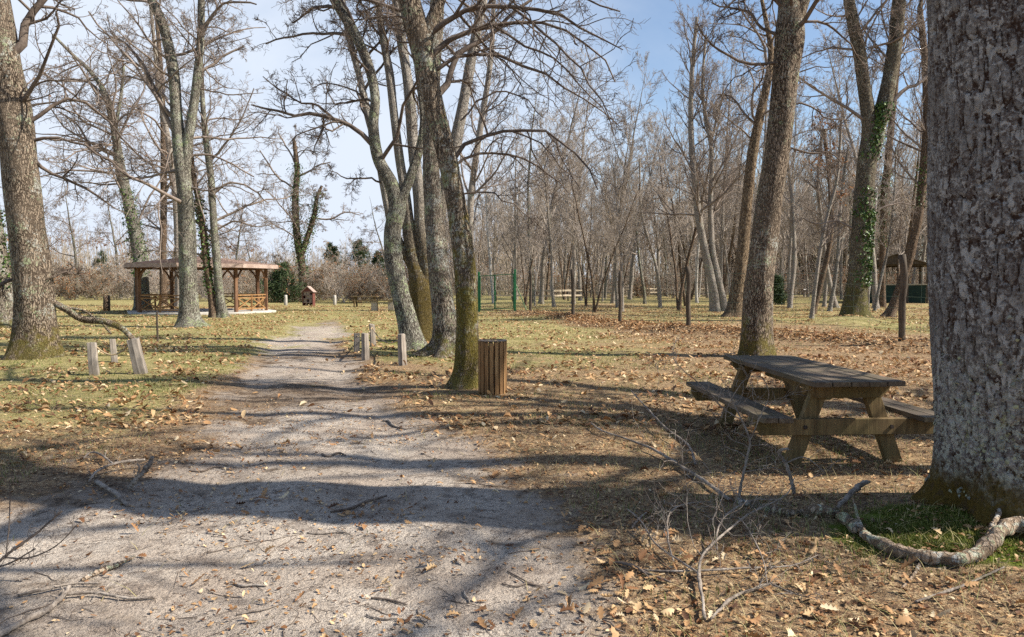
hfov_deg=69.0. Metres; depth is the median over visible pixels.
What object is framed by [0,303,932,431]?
leaf litter
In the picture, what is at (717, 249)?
tree
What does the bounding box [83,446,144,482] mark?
fallen branch
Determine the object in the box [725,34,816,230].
tree
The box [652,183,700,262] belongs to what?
tree
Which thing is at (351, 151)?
sky
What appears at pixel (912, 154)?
tree
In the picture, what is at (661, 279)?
bush
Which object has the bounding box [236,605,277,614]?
stick
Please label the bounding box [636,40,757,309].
tree
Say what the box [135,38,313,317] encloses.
tree
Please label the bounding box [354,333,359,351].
bollard
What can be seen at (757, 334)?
tree
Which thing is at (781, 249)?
tree
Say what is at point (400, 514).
fallen twigs
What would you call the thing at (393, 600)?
stick
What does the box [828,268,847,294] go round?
bush
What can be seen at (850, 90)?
tree
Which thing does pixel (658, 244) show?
tree
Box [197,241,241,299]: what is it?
bush
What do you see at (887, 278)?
bush
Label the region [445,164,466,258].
tree
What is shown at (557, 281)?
bush
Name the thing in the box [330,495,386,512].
stick
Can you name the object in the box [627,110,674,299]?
tree
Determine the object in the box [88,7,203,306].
tree
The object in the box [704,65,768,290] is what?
tree
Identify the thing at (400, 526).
twig litter
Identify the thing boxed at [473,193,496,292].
tree
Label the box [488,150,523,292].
tree
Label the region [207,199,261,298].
tree
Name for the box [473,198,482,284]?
tree
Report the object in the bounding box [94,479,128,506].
fallen branch
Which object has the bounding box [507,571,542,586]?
stick
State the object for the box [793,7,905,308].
tree
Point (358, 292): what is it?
bush
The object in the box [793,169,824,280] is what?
tree
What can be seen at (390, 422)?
stick
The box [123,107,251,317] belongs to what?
tree
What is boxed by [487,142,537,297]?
tree
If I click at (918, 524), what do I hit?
moss
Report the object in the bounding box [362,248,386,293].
pine tree
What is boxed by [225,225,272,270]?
tree
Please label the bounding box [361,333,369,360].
bollard
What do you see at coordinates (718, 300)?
tree
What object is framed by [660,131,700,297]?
tree
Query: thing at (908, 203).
tree
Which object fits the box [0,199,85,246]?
tree
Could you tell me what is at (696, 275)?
tree
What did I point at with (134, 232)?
tree
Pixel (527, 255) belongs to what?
tree
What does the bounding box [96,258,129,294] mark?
bush
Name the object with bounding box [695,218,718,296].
tree
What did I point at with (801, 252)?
pine tree
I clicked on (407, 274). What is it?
bush
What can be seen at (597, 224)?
tree
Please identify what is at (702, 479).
fallen branch
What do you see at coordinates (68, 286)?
bush
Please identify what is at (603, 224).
tree
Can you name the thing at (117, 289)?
bush
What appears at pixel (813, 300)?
tree
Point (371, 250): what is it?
tree
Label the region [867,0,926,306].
tree
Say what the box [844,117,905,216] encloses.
tree
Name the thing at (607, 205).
tree
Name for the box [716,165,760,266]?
tree
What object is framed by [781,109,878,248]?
tree
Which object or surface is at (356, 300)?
picnic table
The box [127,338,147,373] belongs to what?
bollard
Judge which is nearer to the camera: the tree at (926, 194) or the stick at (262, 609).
the stick at (262, 609)
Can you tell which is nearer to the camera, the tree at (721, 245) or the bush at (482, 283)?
the tree at (721, 245)
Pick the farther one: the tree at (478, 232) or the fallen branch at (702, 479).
the tree at (478, 232)
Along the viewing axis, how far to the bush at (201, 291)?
72.57 m
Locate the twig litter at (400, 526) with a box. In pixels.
[0,384,1023,636]
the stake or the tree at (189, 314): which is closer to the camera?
the stake
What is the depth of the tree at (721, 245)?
61.64 m
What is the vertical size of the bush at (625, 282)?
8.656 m
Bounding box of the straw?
[1,367,1021,636]
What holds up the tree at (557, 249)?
on the ground at (126, 617)
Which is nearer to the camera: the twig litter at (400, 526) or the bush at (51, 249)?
the twig litter at (400, 526)
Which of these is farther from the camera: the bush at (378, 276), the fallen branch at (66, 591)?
the bush at (378, 276)
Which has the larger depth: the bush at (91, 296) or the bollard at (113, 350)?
the bush at (91, 296)
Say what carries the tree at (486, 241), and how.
on the ground at (126, 617)
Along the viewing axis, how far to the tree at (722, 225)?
52.91 m
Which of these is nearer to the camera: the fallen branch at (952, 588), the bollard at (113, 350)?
the fallen branch at (952, 588)
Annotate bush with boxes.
[10,252,66,292]
[50,241,79,296]
[54,254,113,297]
[54,267,89,299]
[55,256,127,299]
[79,267,117,298]
[92,270,132,299]
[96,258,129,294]
[98,257,131,297]
[103,239,158,299]
[112,236,174,299]
[116,242,171,296]
[159,278,174,296]
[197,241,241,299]
[197,251,232,297]
[197,271,232,300]
[212,235,265,295]
[223,250,243,295]
[223,250,266,295]
[240,256,296,295]
[241,253,298,301]
[242,275,262,295]
[247,238,320,301]
[252,247,320,300]
[271,261,324,298]
[275,252,345,301]
[294,251,350,300]
[310,252,373,300]
[311,226,381,302]
[331,280,356,300]
[339,273,373,302]
[342,259,391,302]
[354,256,404,299]
[360,263,408,299]
[366,275,389,299]
[380,240,454,289]
[405,258,455,299]
[476,257,499,295]
[481,271,511,294]
[486,248,545,294]
[507,265,555,294]
[537,267,570,294]
[560,275,590,297]
[585,267,611,295]
[592,244,653,296]
[624,272,653,297]
[643,249,703,297]
[651,274,680,295]
[686,244,734,296]
[729,257,734,282]
[775,241,812,293]
[783,240,845,297]
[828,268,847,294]
[835,274,878,296]
[877,269,925,283]
[877,272,891,283]
[909,254,926,283]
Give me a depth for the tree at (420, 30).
11.63 m
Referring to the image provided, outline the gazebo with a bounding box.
[123,256,277,314]
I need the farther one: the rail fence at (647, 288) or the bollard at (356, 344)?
the rail fence at (647, 288)
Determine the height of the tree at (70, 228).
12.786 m
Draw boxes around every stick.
[189,466,230,471]
[234,582,265,586]
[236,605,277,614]
[307,531,350,534]
[321,452,345,456]
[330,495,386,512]
[366,614,413,623]
[371,597,407,604]
[382,419,402,428]
[502,582,541,587]
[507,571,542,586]
[602,619,625,632]
[631,512,646,528]
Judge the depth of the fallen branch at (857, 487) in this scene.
5.47 m
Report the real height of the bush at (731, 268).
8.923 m
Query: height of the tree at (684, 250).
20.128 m
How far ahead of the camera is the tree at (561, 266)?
75.52 m
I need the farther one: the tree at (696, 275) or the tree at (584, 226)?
the tree at (584, 226)
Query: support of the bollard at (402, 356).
on the ground at (126, 617)
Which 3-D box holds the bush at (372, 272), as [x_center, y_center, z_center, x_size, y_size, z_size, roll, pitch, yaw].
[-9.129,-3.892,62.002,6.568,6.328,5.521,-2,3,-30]
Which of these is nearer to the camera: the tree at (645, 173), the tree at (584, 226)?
the tree at (645, 173)
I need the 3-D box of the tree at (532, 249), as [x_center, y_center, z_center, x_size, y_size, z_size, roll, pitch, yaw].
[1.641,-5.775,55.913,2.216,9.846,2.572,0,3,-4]
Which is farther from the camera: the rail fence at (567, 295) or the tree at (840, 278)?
the tree at (840, 278)
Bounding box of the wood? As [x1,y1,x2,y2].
[5,105,927,294]
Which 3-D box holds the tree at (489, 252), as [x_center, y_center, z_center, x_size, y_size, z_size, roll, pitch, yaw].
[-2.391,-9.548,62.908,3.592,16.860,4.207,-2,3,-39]
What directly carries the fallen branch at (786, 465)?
on the ground at (126, 617)
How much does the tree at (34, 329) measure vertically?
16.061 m
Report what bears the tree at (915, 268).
on the ground at (126, 617)
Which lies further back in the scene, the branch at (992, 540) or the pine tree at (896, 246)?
the pine tree at (896, 246)
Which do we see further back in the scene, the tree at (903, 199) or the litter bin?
the tree at (903, 199)
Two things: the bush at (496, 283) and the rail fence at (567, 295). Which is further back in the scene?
the bush at (496, 283)
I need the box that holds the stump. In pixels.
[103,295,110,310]
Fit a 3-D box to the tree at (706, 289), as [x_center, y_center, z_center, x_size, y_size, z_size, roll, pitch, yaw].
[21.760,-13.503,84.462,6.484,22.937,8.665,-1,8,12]
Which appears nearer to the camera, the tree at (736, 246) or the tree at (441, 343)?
the tree at (441, 343)
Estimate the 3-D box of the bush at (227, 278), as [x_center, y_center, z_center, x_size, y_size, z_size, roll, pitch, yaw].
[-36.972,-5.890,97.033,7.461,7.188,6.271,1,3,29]
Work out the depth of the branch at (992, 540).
4.48 m
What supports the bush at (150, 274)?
on the ground at (126, 617)
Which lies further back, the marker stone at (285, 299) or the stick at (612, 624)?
the marker stone at (285, 299)
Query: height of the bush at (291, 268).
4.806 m
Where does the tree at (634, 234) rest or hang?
on the ground at (126, 617)
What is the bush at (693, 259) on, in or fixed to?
on the ground at (126, 617)
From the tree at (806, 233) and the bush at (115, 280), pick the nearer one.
the bush at (115, 280)
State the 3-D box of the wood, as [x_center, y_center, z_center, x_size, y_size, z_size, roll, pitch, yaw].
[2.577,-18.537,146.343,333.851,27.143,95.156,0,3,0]
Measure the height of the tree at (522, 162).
19.984 m
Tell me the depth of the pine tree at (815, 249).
118.79 m
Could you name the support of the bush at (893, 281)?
on the ground at (126, 617)
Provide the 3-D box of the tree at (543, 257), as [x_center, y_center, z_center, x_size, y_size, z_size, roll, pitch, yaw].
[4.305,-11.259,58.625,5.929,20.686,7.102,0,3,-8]
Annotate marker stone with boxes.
[284,295,287,304]
[333,295,335,304]
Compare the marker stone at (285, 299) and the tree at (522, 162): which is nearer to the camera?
the marker stone at (285, 299)
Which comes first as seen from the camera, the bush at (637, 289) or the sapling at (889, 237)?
the sapling at (889, 237)
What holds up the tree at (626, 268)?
on the ground at (126, 617)
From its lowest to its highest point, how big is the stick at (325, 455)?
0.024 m
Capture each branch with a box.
[0,572,154,636]
[80,556,134,581]
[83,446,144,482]
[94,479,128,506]
[127,456,153,489]
[590,351,765,502]
[605,561,672,582]
[620,422,854,620]
[738,498,1023,587]
[777,447,823,493]
[836,480,870,508]
[914,566,1004,602]
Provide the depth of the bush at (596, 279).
100.25 m
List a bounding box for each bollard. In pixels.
[87,342,99,375]
[109,339,117,362]
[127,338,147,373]
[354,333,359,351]
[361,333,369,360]
[369,324,375,346]
[398,333,406,365]
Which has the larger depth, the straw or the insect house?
the insect house
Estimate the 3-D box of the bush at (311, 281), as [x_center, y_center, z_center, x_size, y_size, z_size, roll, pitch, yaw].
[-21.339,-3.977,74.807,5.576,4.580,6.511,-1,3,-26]
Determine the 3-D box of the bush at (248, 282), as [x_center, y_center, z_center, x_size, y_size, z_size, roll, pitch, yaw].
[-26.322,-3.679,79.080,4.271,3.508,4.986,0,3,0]
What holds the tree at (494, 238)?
on the ground at (126, 617)
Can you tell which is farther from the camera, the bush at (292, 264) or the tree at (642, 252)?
the tree at (642, 252)
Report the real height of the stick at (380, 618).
0.015 m
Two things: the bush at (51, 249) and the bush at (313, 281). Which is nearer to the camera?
the bush at (313, 281)
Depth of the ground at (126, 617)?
5.91 m
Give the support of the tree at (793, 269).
on the ground at (126, 617)
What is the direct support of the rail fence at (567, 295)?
on the ground at (126, 617)
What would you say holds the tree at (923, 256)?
on the ground at (126, 617)
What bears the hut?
on the ground at (126, 617)
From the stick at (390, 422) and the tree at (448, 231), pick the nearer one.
the stick at (390, 422)
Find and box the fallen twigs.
[0,336,961,636]
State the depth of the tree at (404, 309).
18.43 m
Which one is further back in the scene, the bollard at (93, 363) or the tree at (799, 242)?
the tree at (799, 242)
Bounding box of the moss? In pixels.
[756,503,1023,580]
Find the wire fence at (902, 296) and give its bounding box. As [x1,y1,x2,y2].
[518,254,929,341]
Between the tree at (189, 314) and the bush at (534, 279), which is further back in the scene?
the bush at (534, 279)
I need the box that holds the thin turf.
[0,306,929,395]
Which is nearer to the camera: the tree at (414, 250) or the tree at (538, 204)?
the tree at (414, 250)
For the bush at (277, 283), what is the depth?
65.39 m
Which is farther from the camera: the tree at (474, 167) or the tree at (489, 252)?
the tree at (489, 252)
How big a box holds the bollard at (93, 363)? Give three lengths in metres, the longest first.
0.756 x 0.163 x 0.158 m
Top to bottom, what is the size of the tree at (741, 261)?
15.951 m
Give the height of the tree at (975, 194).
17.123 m
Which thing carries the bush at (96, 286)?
on the ground at (126, 617)
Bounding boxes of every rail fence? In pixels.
[496,290,581,301]
[591,288,728,296]
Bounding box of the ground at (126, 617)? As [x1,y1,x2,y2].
[0,285,1023,636]
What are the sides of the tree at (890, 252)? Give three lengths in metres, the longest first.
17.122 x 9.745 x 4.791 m
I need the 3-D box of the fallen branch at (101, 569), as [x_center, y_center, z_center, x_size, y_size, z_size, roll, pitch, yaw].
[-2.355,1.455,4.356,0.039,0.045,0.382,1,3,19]
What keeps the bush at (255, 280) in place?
on the ground at (126, 617)
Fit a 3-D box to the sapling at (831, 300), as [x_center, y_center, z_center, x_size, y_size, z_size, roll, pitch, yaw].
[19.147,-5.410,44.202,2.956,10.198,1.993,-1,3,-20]
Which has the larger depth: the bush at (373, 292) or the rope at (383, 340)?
the bush at (373, 292)
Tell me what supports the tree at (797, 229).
on the ground at (126, 617)
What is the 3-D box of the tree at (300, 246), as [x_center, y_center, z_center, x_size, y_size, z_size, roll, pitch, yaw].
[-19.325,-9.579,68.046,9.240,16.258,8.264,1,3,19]
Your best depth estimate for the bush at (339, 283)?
64.17 m
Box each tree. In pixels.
[0,0,167,359]
[0,54,111,328]
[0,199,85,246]
[23,34,175,310]
[38,0,283,327]
[46,184,120,298]
[84,185,153,297]
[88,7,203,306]
[91,249,109,282]
[97,9,259,305]
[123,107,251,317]
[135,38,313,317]
[147,211,199,256]
[167,193,240,298]
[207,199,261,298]
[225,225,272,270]
[245,0,471,350]
[245,123,365,301]
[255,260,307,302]
[272,0,534,357]
[315,0,507,342]
[320,241,344,296]
[327,242,352,268]
[344,238,382,282]
[349,196,402,285]
[357,0,658,389]
[361,237,382,267]
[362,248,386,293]
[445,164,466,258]
[445,212,454,286]
[447,0,524,246]
[447,167,498,296]
[463,159,509,288]
[465,194,481,254]
[470,105,511,302]
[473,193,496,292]
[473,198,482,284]
[477,69,590,303]
[480,165,511,274]
[481,106,537,299]
[486,183,513,295]
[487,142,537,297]
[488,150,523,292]
[502,143,563,304]
[507,179,560,294]
[513,182,535,293]
[520,187,582,294]
[521,99,575,306]
[521,147,557,286]
[522,178,545,305]
[531,135,569,299]
[532,47,610,303]
[532,105,592,300]
[532,206,543,294]
[543,60,608,303]
[543,123,607,299]
[546,216,569,278]
[548,121,655,312]
[552,154,608,305]
[556,163,599,277]
[557,152,593,298]
[568,132,662,303]
[569,157,596,294]
[579,148,632,297]
[584,123,654,311]
[586,50,670,302]
[586,183,605,296]
[588,185,608,297]
[590,155,625,298]
[591,103,659,306]
[596,160,621,301]
[596,168,621,275]
[602,139,658,281]
[609,160,665,278]
[618,120,661,291]
[620,0,766,311]
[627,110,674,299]
[631,118,680,299]
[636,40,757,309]
[639,107,748,299]
[640,188,652,278]
[643,181,674,296]
[646,112,697,305]
[652,154,684,295]
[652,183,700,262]
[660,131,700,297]
[672,149,735,295]
[675,97,715,302]
[675,97,730,297]
[680,25,768,280]
[690,0,884,355]
[694,0,852,316]
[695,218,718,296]
[703,125,741,288]
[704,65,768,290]
[704,98,799,256]
[705,185,728,260]
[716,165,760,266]
[719,221,729,291]
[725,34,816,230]
[728,158,756,243]
[742,80,827,307]
[752,175,815,288]
[753,79,821,302]
[757,91,800,222]
[757,162,812,297]
[760,0,927,316]
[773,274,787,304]
[774,159,797,275]
[777,116,814,276]
[779,194,800,292]
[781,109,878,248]
[781,155,822,296]
[782,183,810,293]
[786,162,823,296]
[787,193,831,279]
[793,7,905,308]
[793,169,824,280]
[796,78,876,306]
[800,109,854,313]
[800,194,844,278]
[807,95,857,318]
[808,161,848,297]
[809,113,859,298]
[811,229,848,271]
[823,107,893,299]
[824,53,908,207]
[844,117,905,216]
[851,128,909,293]
[852,127,890,303]
[855,0,927,316]
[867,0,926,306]
[875,137,921,253]
[875,182,926,278]
[875,191,910,279]
[877,192,919,276]
[879,40,926,309]
[894,147,925,247]
[896,196,926,283]
[898,185,927,241]
[901,110,926,224]
[902,139,926,283]
[906,161,926,283]
[908,100,928,299]
[910,0,1023,538]
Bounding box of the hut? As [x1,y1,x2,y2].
[870,253,927,302]
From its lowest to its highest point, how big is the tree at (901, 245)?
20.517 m
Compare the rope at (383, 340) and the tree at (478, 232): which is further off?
the tree at (478, 232)
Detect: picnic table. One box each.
[349,296,378,306]
[686,355,933,464]
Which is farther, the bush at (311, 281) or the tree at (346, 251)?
the tree at (346, 251)
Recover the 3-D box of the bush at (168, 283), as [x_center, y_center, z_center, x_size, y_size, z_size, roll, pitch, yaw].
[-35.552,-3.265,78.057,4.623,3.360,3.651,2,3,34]
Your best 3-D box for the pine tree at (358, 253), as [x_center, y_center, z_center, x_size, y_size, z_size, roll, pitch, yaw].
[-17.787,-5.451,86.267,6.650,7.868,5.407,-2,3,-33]
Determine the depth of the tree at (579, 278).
71.79 m
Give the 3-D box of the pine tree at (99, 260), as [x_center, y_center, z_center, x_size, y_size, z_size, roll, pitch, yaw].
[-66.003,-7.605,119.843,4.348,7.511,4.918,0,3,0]
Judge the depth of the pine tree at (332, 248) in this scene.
83.58 m
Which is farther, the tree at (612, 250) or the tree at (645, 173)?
the tree at (645, 173)
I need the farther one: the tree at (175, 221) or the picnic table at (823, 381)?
the tree at (175, 221)
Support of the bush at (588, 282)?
on the ground at (126, 617)
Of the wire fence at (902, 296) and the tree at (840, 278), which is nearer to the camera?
the wire fence at (902, 296)
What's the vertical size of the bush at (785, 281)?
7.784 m
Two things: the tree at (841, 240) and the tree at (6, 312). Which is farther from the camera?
the tree at (841, 240)
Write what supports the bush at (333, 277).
on the ground at (126, 617)
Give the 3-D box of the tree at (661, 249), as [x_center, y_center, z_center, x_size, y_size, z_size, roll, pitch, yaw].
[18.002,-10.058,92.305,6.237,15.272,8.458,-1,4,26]
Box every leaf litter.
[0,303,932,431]
[0,415,1023,636]
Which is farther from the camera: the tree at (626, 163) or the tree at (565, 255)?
the tree at (565, 255)
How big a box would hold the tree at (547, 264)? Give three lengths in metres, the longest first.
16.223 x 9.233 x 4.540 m
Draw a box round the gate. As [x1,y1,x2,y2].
[478,269,526,311]
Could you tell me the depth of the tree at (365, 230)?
82.67 m
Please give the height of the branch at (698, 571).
0.763 m
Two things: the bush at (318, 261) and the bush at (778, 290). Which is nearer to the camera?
the bush at (778, 290)
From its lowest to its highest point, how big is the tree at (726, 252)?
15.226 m
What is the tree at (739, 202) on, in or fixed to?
on the ground at (126, 617)
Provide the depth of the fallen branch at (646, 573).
4.24 m
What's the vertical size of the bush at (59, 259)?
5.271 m
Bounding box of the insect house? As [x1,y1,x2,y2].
[301,286,315,305]
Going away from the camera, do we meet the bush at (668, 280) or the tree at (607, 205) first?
the tree at (607, 205)
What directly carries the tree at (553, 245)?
on the ground at (126, 617)
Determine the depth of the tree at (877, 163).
51.51 m
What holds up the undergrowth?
on the ground at (126, 617)
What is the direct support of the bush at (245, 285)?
on the ground at (126, 617)
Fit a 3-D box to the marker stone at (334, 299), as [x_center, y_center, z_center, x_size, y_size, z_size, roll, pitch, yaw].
[-13.765,-1.323,57.841,0.260,0.981,0.255,-1,3,-19]
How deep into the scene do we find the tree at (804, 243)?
90.68 m
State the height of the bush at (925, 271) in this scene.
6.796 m
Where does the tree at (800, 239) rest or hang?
on the ground at (126, 617)
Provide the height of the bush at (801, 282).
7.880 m
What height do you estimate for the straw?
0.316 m
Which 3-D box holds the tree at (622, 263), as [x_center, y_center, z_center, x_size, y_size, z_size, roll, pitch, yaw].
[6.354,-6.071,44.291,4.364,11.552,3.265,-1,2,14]
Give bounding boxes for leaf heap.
[505,308,930,354]
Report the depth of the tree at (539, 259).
97.12 m
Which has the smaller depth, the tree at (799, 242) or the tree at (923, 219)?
the tree at (923, 219)
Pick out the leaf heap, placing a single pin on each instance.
(631, 321)
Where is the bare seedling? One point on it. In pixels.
(22, 543)
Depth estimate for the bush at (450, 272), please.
64.49 m
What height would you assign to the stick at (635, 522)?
0.030 m
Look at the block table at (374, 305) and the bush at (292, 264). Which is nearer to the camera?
the block table at (374, 305)
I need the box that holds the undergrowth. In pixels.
[60,262,925,296]
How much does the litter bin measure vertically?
0.838 m
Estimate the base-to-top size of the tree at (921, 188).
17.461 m
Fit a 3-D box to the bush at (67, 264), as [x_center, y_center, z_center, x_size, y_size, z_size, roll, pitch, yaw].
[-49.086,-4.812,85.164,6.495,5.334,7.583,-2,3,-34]
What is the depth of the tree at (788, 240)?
91.34 m
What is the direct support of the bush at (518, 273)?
on the ground at (126, 617)
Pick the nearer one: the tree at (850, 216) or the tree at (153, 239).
the tree at (850, 216)
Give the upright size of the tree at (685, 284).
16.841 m
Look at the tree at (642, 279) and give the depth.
60.34 m
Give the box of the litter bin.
[478,339,506,395]
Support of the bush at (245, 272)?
on the ground at (126, 617)
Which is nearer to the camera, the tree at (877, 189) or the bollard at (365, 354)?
the bollard at (365, 354)
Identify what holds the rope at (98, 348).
attached to the bollard at (138, 363)
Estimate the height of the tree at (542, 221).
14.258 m
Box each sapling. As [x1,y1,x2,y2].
[623,156,662,307]
[791,118,839,307]
[822,142,857,310]
[873,137,925,310]
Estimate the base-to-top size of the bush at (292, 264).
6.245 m
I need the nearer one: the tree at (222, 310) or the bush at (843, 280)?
the tree at (222, 310)
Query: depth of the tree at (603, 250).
87.96 m
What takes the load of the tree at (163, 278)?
on the ground at (126, 617)
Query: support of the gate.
on the ground at (126, 617)
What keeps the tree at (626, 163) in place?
on the ground at (126, 617)
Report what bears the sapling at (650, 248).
on the ground at (126, 617)
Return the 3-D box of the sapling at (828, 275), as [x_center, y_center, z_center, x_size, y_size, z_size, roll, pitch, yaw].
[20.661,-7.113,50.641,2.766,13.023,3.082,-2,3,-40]
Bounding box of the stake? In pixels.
[156,312,158,341]
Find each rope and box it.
[97,345,127,355]
[372,327,397,343]
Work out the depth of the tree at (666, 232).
98.51 m
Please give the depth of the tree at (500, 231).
100.85 m
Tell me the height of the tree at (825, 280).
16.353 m
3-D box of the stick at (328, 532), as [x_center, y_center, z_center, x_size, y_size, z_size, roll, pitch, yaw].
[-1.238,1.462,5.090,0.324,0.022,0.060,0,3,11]
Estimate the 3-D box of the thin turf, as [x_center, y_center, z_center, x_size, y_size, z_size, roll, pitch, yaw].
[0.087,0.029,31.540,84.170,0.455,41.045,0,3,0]
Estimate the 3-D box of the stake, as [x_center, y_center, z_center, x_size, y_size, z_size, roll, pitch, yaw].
[-10.012,0.337,21.024,0.059,1.060,0.059,-1,3,-18]
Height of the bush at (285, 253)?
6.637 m
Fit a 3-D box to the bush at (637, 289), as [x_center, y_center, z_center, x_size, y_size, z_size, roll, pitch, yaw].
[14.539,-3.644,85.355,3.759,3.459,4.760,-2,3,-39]
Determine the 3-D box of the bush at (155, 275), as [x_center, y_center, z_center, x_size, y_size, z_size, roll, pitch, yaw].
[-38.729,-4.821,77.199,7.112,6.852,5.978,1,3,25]
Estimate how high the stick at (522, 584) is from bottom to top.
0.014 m
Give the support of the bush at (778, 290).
on the ground at (126, 617)
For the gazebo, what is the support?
on the ground at (126, 617)
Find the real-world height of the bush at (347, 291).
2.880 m
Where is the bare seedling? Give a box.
[0,479,78,569]
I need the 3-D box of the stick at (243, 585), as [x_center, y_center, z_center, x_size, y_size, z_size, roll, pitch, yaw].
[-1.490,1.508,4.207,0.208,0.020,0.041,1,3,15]
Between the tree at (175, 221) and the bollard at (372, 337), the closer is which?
the bollard at (372, 337)
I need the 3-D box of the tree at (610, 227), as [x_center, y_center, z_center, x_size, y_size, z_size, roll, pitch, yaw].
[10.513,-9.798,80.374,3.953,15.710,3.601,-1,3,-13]
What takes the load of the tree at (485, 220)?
on the ground at (126, 617)
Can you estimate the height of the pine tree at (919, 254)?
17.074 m
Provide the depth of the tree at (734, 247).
72.85 m
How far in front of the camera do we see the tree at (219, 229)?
82.48 m
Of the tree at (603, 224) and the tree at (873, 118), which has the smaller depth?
the tree at (873, 118)
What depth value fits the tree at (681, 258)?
54.14 m
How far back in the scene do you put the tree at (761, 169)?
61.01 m
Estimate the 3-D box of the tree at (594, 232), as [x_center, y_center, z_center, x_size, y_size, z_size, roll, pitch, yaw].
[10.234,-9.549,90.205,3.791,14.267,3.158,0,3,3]
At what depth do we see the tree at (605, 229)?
111.91 m
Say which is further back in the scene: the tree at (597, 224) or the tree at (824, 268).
the tree at (597, 224)
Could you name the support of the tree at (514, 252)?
on the ground at (126, 617)
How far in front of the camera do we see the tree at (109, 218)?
83.07 m
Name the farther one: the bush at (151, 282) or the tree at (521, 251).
the bush at (151, 282)
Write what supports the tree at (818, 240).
on the ground at (126, 617)
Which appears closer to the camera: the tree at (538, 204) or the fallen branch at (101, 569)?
the fallen branch at (101, 569)
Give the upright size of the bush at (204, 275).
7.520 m
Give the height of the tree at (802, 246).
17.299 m
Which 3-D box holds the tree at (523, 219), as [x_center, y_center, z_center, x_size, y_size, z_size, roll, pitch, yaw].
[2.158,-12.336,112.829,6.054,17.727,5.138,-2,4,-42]
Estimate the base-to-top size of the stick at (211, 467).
0.031 m
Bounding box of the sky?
[0,0,927,283]
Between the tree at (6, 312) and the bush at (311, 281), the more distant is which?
the bush at (311, 281)
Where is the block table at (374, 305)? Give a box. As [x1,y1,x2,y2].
[370,300,393,310]
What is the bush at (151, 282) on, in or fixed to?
on the ground at (126, 617)
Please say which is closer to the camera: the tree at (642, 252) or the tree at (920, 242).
the tree at (642, 252)
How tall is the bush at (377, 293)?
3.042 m
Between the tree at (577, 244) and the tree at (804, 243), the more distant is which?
the tree at (804, 243)
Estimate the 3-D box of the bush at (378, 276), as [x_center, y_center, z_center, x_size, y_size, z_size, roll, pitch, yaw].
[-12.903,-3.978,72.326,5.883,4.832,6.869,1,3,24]
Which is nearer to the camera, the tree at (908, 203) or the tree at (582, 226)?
the tree at (908, 203)
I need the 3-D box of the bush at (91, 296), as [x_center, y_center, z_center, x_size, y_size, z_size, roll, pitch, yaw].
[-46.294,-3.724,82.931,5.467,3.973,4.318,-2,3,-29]
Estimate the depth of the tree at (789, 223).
63.99 m
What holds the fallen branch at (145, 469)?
on the ground at (126, 617)

